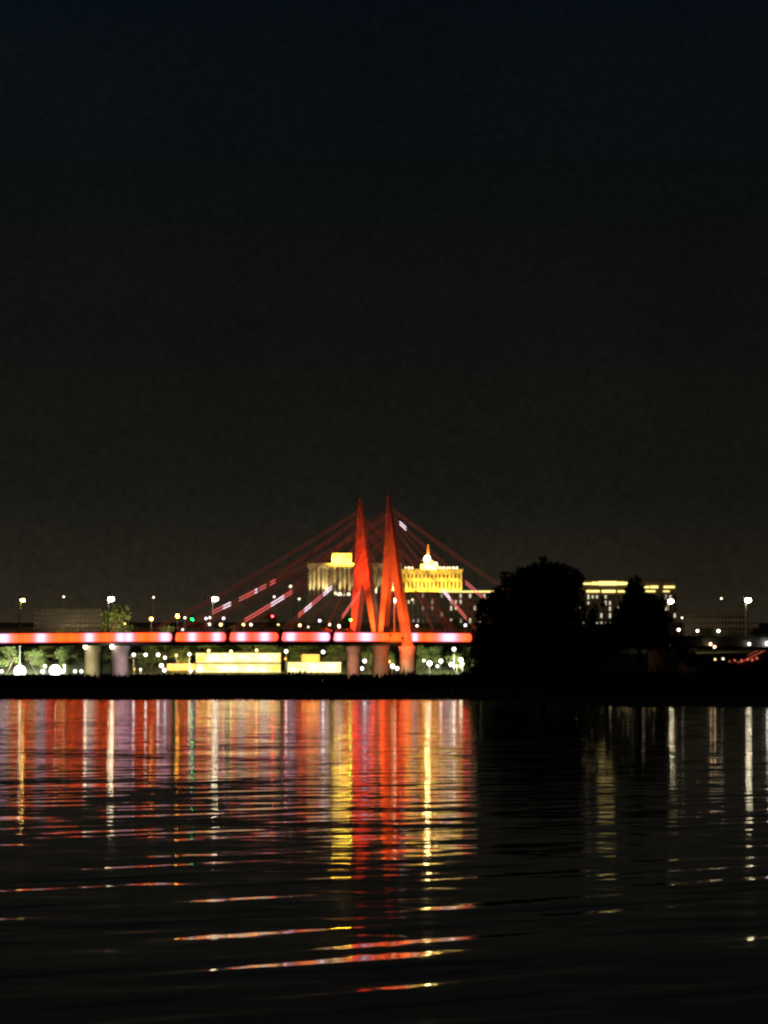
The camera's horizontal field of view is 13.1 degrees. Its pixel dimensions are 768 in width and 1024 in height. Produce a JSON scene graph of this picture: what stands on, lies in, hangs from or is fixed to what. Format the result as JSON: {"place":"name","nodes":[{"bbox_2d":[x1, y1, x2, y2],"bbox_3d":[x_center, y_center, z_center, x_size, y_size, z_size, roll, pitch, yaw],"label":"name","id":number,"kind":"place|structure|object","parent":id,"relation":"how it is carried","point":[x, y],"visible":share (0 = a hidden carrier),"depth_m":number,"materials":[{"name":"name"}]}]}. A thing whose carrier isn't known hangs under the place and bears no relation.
{"place":"outdoors","nodes":[
{"label":"outdoors","id":0,"kind":"place"},
{"bbox_2d":[0,679,767,1023],"bbox_3d":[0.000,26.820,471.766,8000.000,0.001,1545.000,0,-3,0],"label":"water","id":1,"kind":"structure","parent":0,"point":[250,861],"depth_m":86.53,"materials":[{"name":"black liquid"}]},
{"bbox_2d":[0,496,767,679],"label":"cable stayed bridge","id":2,"kind":"structure","parent":1,"relation":"in","point":[379,639],"depth_m":1086.48,"materials":[{"name":"metal"}]},
{"bbox_2d":[12,597,24,632],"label":"street lamp","id":3,"kind":"object","parent":2,"relation":"on","point":[22,599],"visible":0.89,"depth_m":1032.76,"materials":[{"name":"metal"}]},
{"bbox_2d":[101,596,113,631],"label":"street lamp","id":4,"kind":"object","parent":2,"relation":"on","point":[110,598],"visible":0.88,"depth_m":1048.25,"materials":[{"name":"metal"}]},
{"bbox_2d":[205,596,217,631],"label":"street lamp","id":5,"kind":"object","parent":2,"relation":"on","point":[214,597],"visible":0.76,"depth_m":1067.33,"materials":[{"name":"metal"}]},
{"bbox_2d":[391,597,395,631],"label":"street lamp","id":6,"kind":"object","parent":2,"relation":"on","point":[394,612],"visible":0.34,"depth_m":1102.44,"materials":[{"name":"metal"}]},
{"bbox_2d":[667,598,673,628],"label":"street lamp","id":7,"kind":"object","parent":2,"relation":"on","point":[670,600],"visible":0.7,"depth_m":1159.61,"materials":[{"name":"metal"}]},
{"bbox_2d":[718,650,767,668],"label":"approach ramp","id":8,"kind":"structure","parent":2,"relation":"on","point":[763,656],"depth_m":1188.83,"materials":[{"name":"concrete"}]},
{"bbox_2d":[739,597,750,636],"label":"street lamp","id":9,"kind":"object","parent":2,"relation":"on","point":[747,599],"visible":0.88,"depth_m":1176.84,"materials":[{"name":"metal"}]},
{"bbox_2d":[0,622,767,678],"bbox_3d":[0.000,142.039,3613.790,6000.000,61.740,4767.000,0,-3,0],"label":"terrain","id":10,"kind":"structure","parent":0,"point":[628,661],"depth_m":1304.44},
{"bbox_2d":[0,646,19,673],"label":"leafy tree","id":11,"kind":"object","parent":10,"relation":"on","point":[8,652],"visible":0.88,"depth_m":1257.99,"materials":[{"name":"green plant"}]},
{"bbox_2d":[14,646,24,657],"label":"leafy tree","id":12,"kind":"object","parent":10,"relation":"on","point":[21,647],"visible":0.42,"depth_m":1280.98,"materials":[{"name":"green plant"}]},
{"bbox_2d":[14,665,26,673],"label":"floodlight","id":13,"kind":"object","parent":10,"relation":"on","point":[18,669],"visible":0.62,"depth_m":1248.59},
{"bbox_2d":[16,627,34,647],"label":"leafy tree","id":14,"kind":"object","parent":10,"relation":"on","point":[26,629],"visible":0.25,"depth_m":1512.72,"materials":[{"name":"green plant"}]},
{"bbox_2d":[18,647,37,665],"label":"leafy tree","id":15,"kind":"object","parent":10,"relation":"on","point":[22,652],"visible":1,"depth_m":1270.21,"materials":[{"name":"green plant"}]},
{"bbox_2d":[24,649,44,671],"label":"leafy tree","id":16,"kind":"object","parent":10,"relation":"on","point":[34,654],"visible":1,"depth_m":1260.93,"materials":[{"name":"green plant"}]},
{"bbox_2d":[37,652,48,667],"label":"leafy tree","id":17,"kind":"object","parent":10,"relation":"on","point":[44,655],"visible":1,"depth_m":1266.56,"materials":[{"name":"green plant"}]},
{"bbox_2d":[42,646,61,659],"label":"leafy tree","id":18,"kind":"object","parent":10,"relation":"on","point":[49,650],"visible":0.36,"depth_m":1280.21,"materials":[{"name":"green plant"}]},
{"bbox_2d":[48,665,60,673],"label":"floodlight","id":19,"kind":"object","parent":10,"relation":"on","point":[54,669],"visible":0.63,"depth_m":1248.59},
{"bbox_2d":[51,627,73,647],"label":"leafy tree","id":20,"kind":"object","parent":10,"relation":"on","point":[61,631],"visible":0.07,"depth_m":1359.55,"materials":[{"name":"green plant"}]},
{"bbox_2d":[55,646,73,672],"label":"leafy tree","id":21,"kind":"object","parent":10,"relation":"on","point":[65,657],"visible":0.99,"depth_m":1260.04,"materials":[{"name":"green plant"}]},
{"bbox_2d":[56,646,73,656],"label":"leafy tree","id":22,"kind":"object","parent":10,"relation":"on","point":[72,652],"visible":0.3,"depth_m":1279.18,"materials":[{"name":"green plant"}]},
{"bbox_2d":[33,608,104,631],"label":"apartment block","id":23,"kind":"structure","parent":10,"relation":"on","point":[50,619],"depth_m":1559.30,"materials":[{"name":"grey concrete"}]},
{"bbox_2d":[74,652,84,666],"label":"leafy tree","id":24,"kind":"object","parent":10,"relation":"on","point":[80,657],"visible":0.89,"depth_m":1268.19,"materials":[{"name":"green plant"}]},
{"bbox_2d":[103,650,108,660],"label":"leafy tree","id":25,"kind":"object","parent":10,"relation":"on","point":[105,657],"visible":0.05,"depth_m":1270.17,"materials":[{"name":"green plant"}]},
{"bbox_2d":[104,646,110,656],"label":"leafy tree","id":26,"kind":"object","parent":10,"relation":"on","point":[107,649],"visible":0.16,"depth_m":1280.03,"materials":[{"name":"green plant"}]},
{"bbox_2d":[100,605,132,631],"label":"leafy tree","id":27,"kind":"object","parent":10,"relation":"on","point":[117,619],"visible":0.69,"depth_m":1327.99,"materials":[{"name":"green plant"}]},
{"bbox_2d":[130,624,139,631],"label":"leafy tree","id":28,"kind":"object","parent":10,"relation":"on","point":[134,625],"visible":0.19,"depth_m":1520.04,"materials":[{"name":"green plant"}]},
{"bbox_2d":[129,645,142,659],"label":"leafy tree","id":29,"kind":"object","parent":10,"relation":"on","point":[134,649],"visible":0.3,"depth_m":1281.35,"materials":[{"name":"green plant"}]},
{"bbox_2d":[137,645,161,670],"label":"leafy tree","id":30,"kind":"object","parent":10,"relation":"on","point":[152,650],"visible":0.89,"depth_m":1263.09,"materials":[{"name":"green plant"}]},
{"bbox_2d":[151,651,163,666],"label":"leafy tree","id":31,"kind":"object","parent":10,"relation":"on","point":[160,658],"visible":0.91,"depth_m":1268.88,"materials":[{"name":"green plant"}]},
{"bbox_2d":[159,624,175,653],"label":"leafy tree","id":32,"kind":"object","parent":10,"relation":"on","point":[166,630],"visible":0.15,"depth_m":1378.46,"materials":[{"name":"green plant"}]},
{"bbox_2d":[162,645,177,662],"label":"leafy tree","id":33,"kind":"object","parent":10,"relation":"on","point":[167,648],"visible":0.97,"depth_m":1270.96,"materials":[{"name":"green plant"}]},
{"bbox_2d":[170,646,189,666],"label":"leafy tree","id":34,"kind":"object","parent":10,"relation":"on","point":[182,657],"visible":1,"depth_m":1264.85,"materials":[{"name":"green plant"}]},
{"bbox_2d":[167,663,195,669],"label":"building","id":35,"kind":"structure","parent":10,"relation":"on","point":[172,666],"depth_m":1264.61,"materials":[{"name":"yellow"}]},
{"bbox_2d":[176,645,190,655],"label":"leafy tree","id":36,"kind":"object","parent":10,"relation":"on","point":[183,646],"visible":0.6,"depth_m":1277.22,"materials":[{"name":"green plant"}]},
{"bbox_2d":[189,645,202,655],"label":"leafy tree","id":37,"kind":"object","parent":10,"relation":"on","point":[195,648],"visible":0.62,"depth_m":1279.25,"materials":[{"name":"green plant"}]},
{"bbox_2d":[199,645,216,651],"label":"leafy tree","id":38,"kind":"object","parent":10,"relation":"on","point":[205,648],"visible":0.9,"depth_m":1266.29,"materials":[{"name":"green plant"}]},
{"bbox_2d":[216,645,229,651],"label":"leafy tree","id":39,"kind":"object","parent":10,"relation":"on","point":[222,647],"visible":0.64,"depth_m":1281.79,"materials":[{"name":"green plant"}]},
{"bbox_2d":[232,645,242,651],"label":"leafy tree","id":40,"kind":"object","parent":10,"relation":"on","point":[236,648],"visible":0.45,"depth_m":1279.92,"materials":[{"name":"green plant"}]},
{"bbox_2d":[196,652,280,672],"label":"riverside pavilion","id":41,"kind":"structure","parent":10,"relation":"on","point":[238,662],"depth_m":1260.74,"materials":[{"name":"stone"}]},
{"bbox_2d":[234,645,253,651],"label":"leafy tree","id":42,"kind":"object","parent":10,"relation":"on","point":[245,648],"visible":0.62,"depth_m":1267.03,"materials":[{"name":"green plant"}]},
{"bbox_2d":[254,645,277,651],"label":"leafy tree","id":43,"kind":"object","parent":10,"relation":"on","point":[265,648],"visible":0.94,"depth_m":1265.96,"materials":[{"name":"green plant"}]},
{"bbox_2d":[259,612,280,631],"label":"leafy tree","id":44,"kind":"object","parent":10,"relation":"on","point":[275,620],"visible":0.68,"depth_m":1617.88,"materials":[{"name":"green plant"}]},
{"bbox_2d":[272,646,288,666],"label":"leafy tree","id":45,"kind":"object","parent":10,"relation":"on","point":[281,650],"visible":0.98,"depth_m":1268.95,"materials":[{"name":"green plant"}]},
{"bbox_2d":[277,622,295,631],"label":"leafy tree","id":46,"kind":"object","parent":10,"relation":"on","point":[281,626],"visible":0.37,"depth_m":1572.61,"materials":[{"name":"green plant"}]},
{"bbox_2d":[285,646,301,661],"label":"leafy tree","id":47,"kind":"object","parent":10,"relation":"on","point":[293,655],"visible":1,"depth_m":1265.04,"materials":[{"name":"green plant"}]},
{"bbox_2d":[291,645,313,656],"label":"leafy tree","id":48,"kind":"object","parent":10,"relation":"on","point":[303,649],"visible":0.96,"depth_m":1274.26,"materials":[{"name":"green plant"}]},
{"bbox_2d":[301,654,319,661],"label":"building","id":49,"kind":"structure","parent":10,"relation":"on","point":[310,657],"depth_m":1272.78,"materials":[{"name":"yellow"}]},
{"bbox_2d":[307,645,320,653],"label":"leafy tree","id":50,"kind":"object","parent":10,"relation":"on","point":[315,649],"visible":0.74,"depth_m":1277.91,"materials":[{"name":"green plant"}]},
{"bbox_2d":[287,662,340,672],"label":"riverside pavilion","id":51,"kind":"structure","parent":10,"relation":"on","point":[322,667],"depth_m":1260.62,"materials":[{"name":"stone"}]},
{"bbox_2d":[320,645,346,661],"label":"leafy tree","id":52,"kind":"object","parent":10,"relation":"on","point":[331,650],"visible":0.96,"depth_m":1266.38,"materials":[{"name":"green plant"}]},
{"bbox_2d":[327,623,339,631],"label":"leafy tree","id":53,"kind":"object","parent":10,"relation":"on","point":[332,626],"visible":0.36,"depth_m":1574.67,"materials":[{"name":"green plant"}]},
{"bbox_2d":[324,645,346,661],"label":"leafy tree","id":54,"kind":"object","parent":10,"relation":"on","point":[332,658],"visible":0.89,"depth_m":1265.04,"materials":[{"name":"green plant"}]},
{"bbox_2d":[337,614,349,631],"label":"leafy tree","id":55,"kind":"object","parent":10,"relation":"on","point":[346,619],"visible":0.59,"depth_m":1606.35,"materials":[{"name":"green plant"}]},
{"bbox_2d":[306,553,401,622],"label":"building","id":56,"kind":"structure","parent":10,"relation":"on","point":[324,614],"depth_m":1793.35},
{"bbox_2d":[359,645,364,657],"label":"leafy tree","id":57,"kind":"object","parent":10,"relation":"on","point":[363,648],"visible":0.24,"depth_m":1271.79,"materials":[{"name":"green plant"}]},
{"bbox_2d":[361,650,371,672],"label":"leafy tree","id":58,"kind":"object","parent":10,"relation":"on","point":[367,657],"visible":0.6,"depth_m":1259.82,"materials":[{"name":"green plant"}]},
{"bbox_2d":[389,653,395,673],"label":"leafy tree","id":59,"kind":"object","parent":10,"relation":"on","point":[391,658],"visible":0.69,"depth_m":1258.02,"materials":[{"name":"green plant"}]},
{"bbox_2d":[390,645,400,658],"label":"leafy tree","id":60,"kind":"object","parent":10,"relation":"on","point":[392,647],"visible":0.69,"depth_m":1281.95,"materials":[{"name":"green plant"}]},
{"bbox_2d":[416,647,430,659],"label":"leafy tree","id":61,"kind":"object","parent":10,"relation":"on","point":[418,656],"visible":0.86,"depth_m":1269.84,"materials":[{"name":"green plant"}]},
{"bbox_2d":[416,645,431,672],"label":"leafy tree","id":62,"kind":"object","parent":10,"relation":"on","point":[421,650],"visible":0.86,"depth_m":1260.22,"materials":[{"name":"green plant"}]},
{"bbox_2d":[422,626,432,631],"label":"leafy tree","id":63,"kind":"object","parent":10,"relation":"on","point":[426,628],"visible":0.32,"depth_m":1555.13,"materials":[{"name":"black plant"}]},
{"bbox_2d":[402,544,462,591],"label":"palace","id":64,"kind":"structure","parent":10,"relation":"on","point":[455,581],"depth_m":1800.05,"materials":[{"name":"stone"}]},
{"bbox_2d":[427,646,444,670],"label":"leafy tree","id":65,"kind":"object","parent":10,"relation":"on","point":[435,654],"visible":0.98,"depth_m":1262.90,"materials":[{"name":"green plant"}]},
{"bbox_2d":[441,646,452,654],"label":"leafy tree","id":66,"kind":"object","parent":10,"relation":"on","point":[447,650],"visible":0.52,"depth_m":1281.23,"materials":[{"name":"green plant"}]},
{"bbox_2d":[405,591,491,622],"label":"long building","id":67,"kind":"structure","parent":10,"relation":"on","point":[448,608],"depth_m":1784.50,"materials":[{"name":"black glass"}]},
{"bbox_2d":[445,653,463,673],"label":"leafy tree","id":68,"kind":"object","parent":10,"relation":"on","point":[455,661],"visible":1,"depth_m":1256.90,"materials":[{"name":"green plant"}]},
{"bbox_2d":[444,619,464,631],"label":"leafy tree","id":69,"kind":"object","parent":10,"relation":"on","point":[455,623],"visible":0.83,"depth_m":1607.94,"materials":[{"name":"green plant"}]},
{"bbox_2d":[451,646,469,656],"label":"leafy tree","id":70,"kind":"object","parent":10,"relation":"on","point":[461,650],"visible":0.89,"depth_m":1279.62,"materials":[{"name":"green plant"}]},
{"bbox_2d":[464,648,481,666],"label":"leafy tree","id":71,"kind":"object","parent":10,"relation":"on","point":[466,663],"visible":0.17,"depth_m":1260.33,"materials":[{"name":"green plant"}]},
{"bbox_2d":[566,579,677,622],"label":"long building","id":72,"kind":"structure","parent":10,"relation":"on","point":[611,592],"depth_m":1789.73,"materials":[{"name":"black glass"}]},
{"bbox_2d":[699,627,715,635],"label":"leafy tree","id":73,"kind":"object","parent":10,"relation":"on","point":[708,631],"visible":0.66,"depth_m":1560.46,"materials":[{"name":"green plant"}]},
{"bbox_2d":[682,613,758,636],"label":"apartment block","id":74,"kind":"structure","parent":10,"relation":"on","point":[721,622],"depth_m":1579.22,"materials":[{"name":"black concrete"}]},
{"bbox_2d":[725,631,737,636],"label":"leafy tree","id":75,"kind":"object","parent":10,"relation":"on","point":[732,633],"visible":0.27,"depth_m":1492.56,"materials":[{"name":"black plant"}]},
{"bbox_2d":[749,627,763,654],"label":"leafy tree","id":76,"kind":"object","parent":10,"relation":"on","point":[756,632],"visible":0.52,"depth_m":1387.63,"materials":[{"name":"black plant"}]},
{"bbox_2d":[0,684,767,706],"bbox_3d":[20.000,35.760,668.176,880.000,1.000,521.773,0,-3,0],"label":"marsh ground","id":77,"kind":"structure","parent":0,"point":[684,702],"depth_m":528.27,"materials":[{"name":"soil"}]},
{"bbox_2d":[0,660,767,705],"bbox_3d":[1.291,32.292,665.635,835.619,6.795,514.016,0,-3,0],"label":"reeds","id":78,"kind":"object","parent":77,"relation":"on","point":[659,681],"visible":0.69,"depth_m":677.40,"materials":[{"name":"black plant"}]},
{"bbox_2d":[458,659,488,690],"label":"bush","id":79,"kind":"object","parent":77,"relation":"on","point":[472,676],"visible":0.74,"depth_m":609.27,"materials":[{"name":"black plant"}]},
{"bbox_2d":[469,555,605,691],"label":"willow tree","id":80,"kind":"object","parent":77,"relation":"on","point":[536,602],"visible":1,"depth_m":597.17,"materials":[{"name":"black plant"}]},
{"bbox_2d":[578,597,640,690],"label":"alder tree","id":81,"kind":"object","parent":77,"relation":"on","point":[610,637],"visible":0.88,"depth_m":618.64,"materials":[{"name":"black plant"}]},
{"bbox_2d":[613,574,673,685],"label":"poplar tree","id":82,"kind":"object","parent":77,"relation":"on","point":[649,617],"visible":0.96,"depth_m":639.21,"materials":[{"name":"black plant"}]},
{"bbox_2d":[654,624,691,670],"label":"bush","id":83,"kind":"object","parent":77,"relation":"on","point":[673,644],"visible":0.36,"depth_m":913.68,"materials":[{"name":"black plant"}]},
{"bbox_2d":[673,646,716,669],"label":"bush","id":84,"kind":"object","parent":77,"relation":"on","point":[682,655],"visible":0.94,"depth_m":902.23,"materials":[{"name":"black plant"}]},
{"bbox_2d":[0,0,767,622],"label":"sky","id":85,"kind":"structure","parent":0,"point":[496,271],"materials":[{"name":"black"}]}
]}

